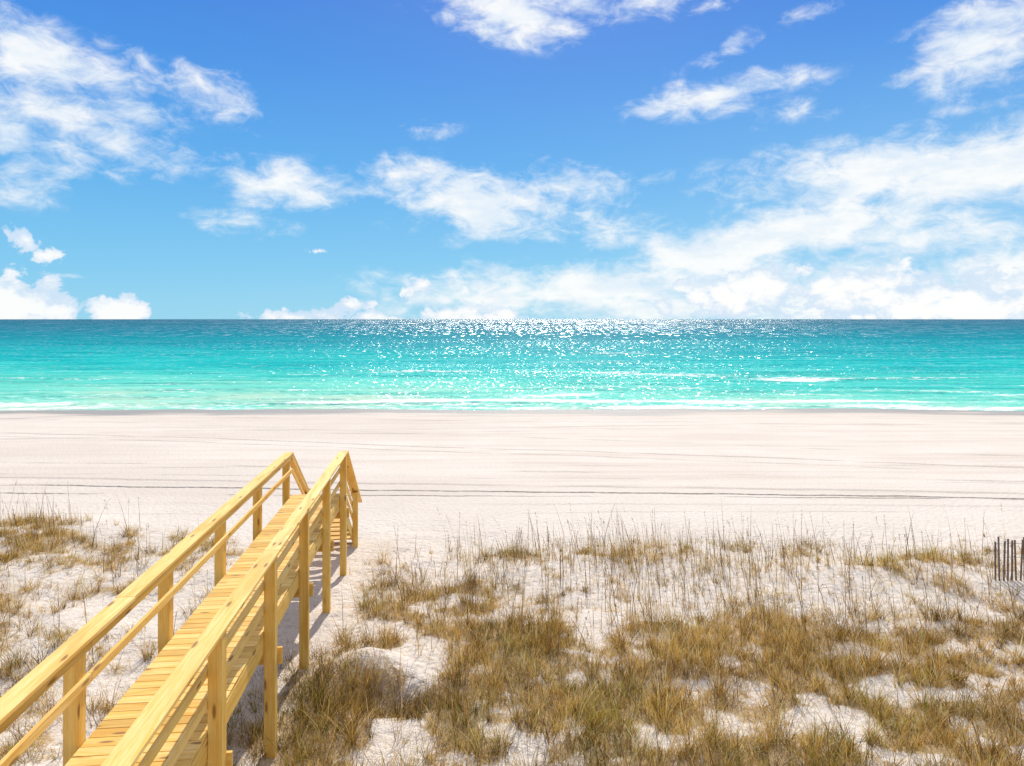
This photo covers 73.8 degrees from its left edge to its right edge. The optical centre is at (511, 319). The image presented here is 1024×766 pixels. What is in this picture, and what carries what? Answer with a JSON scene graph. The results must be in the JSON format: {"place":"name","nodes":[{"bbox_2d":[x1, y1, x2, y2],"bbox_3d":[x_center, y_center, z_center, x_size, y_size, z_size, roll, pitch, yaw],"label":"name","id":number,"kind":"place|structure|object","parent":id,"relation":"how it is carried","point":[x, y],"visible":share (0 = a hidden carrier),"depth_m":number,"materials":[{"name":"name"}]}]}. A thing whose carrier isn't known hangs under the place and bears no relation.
{"place":"outdoors","nodes":[
{"label":"outdoors","id":0,"kind":"place"},
{"bbox_2d":[331,518,350,539],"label":"stair treads","id":1,"kind":"object","parent":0,"point":[335,530],"visible":0.02,"depth_m":17.63,"materials":[{"name":"yellow wood"}]},
{"bbox_2d":[0,408,1023,765],"bbox_3d":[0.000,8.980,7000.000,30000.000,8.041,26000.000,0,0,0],"label":"sand beach","id":2,"kind":"structure","parent":0,"point":[494,474],"depth_m":20.47,"materials":[{"name":"white sand"}]},
{"bbox_2d":[63,455,346,765],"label":"posts","id":3,"kind":"object","parent":2,"relation":"on","point":[74,725],"visible":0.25,"depth_m":8.83,"materials":[{"name":"yellow wood"}]},
{"bbox_2d":[0,454,339,765],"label":"side rails","id":4,"kind":"object","parent":3,"relation":"attached to","point":[22,745],"visible":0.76,"depth_m":7.13,"materials":[{"name":"yellow wood"}]},
{"bbox_2d":[0,451,347,765],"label":"handrail caps","id":5,"kind":"object","parent":3,"relation":"on","point":[133,743],"visible":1,"depth_m":6.71,"materials":[{"name":"yellow wood"}]},
{"bbox_2d":[191,499,348,765],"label":"joists and beams","id":6,"kind":"object","parent":3,"relation":"attached to","point":[233,699],"visible":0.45,"depth_m":8.62,"materials":[{"name":"yellow wood"}]},
{"bbox_2d":[65,493,339,765],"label":"deck planks","id":7,"kind":"object","parent":6,"relation":"on","point":[99,744],"visible":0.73,"depth_m":8.07,"materials":[{"name":"yellow wood"}]},
{"bbox_2d":[290,451,361,547],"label":"stair rails","id":8,"kind":"object","parent":2,"relation":"on","point":[300,480],"visible":0.55,"depth_m":17.30,"materials":[{"name":"yellow wood"}]},
{"bbox_2d":[0,505,1023,765],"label":"dune grass","id":9,"kind":"structure","parent":2,"relation":"on","point":[614,717],"depth_m":10.76,"materials":[{"name":"brown plant"}]},
{"bbox_2d":[0,479,1023,765],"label":"sea oats","id":10,"kind":"object","parent":2,"relation":"on","point":[648,603],"visible":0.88,"depth_m":14.22,"materials":[{"name":"brown plant"}]},
{"bbox_2d":[994,537,1023,580],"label":"sand fence","id":11,"kind":"object","parent":2,"relation":"on","point":[1022,552],"visible":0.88,"depth_m":14.77,"materials":[{"name":"grey wood"}]},
{"bbox_2d":[0,319,1023,410],"bbox_3d":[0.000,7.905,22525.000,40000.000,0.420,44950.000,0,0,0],"label":"sea water","id":12,"kind":"structure","parent":0,"point":[434,364],"depth_m":120.60,"materials":[{"name":"teal liquid"}]},
{"bbox_2d":[0,0,1023,318],"label":"sky","id":13,"kind":"structure","parent":0,"point":[160,159],"materials":[{"name":"blue"}]}
]}

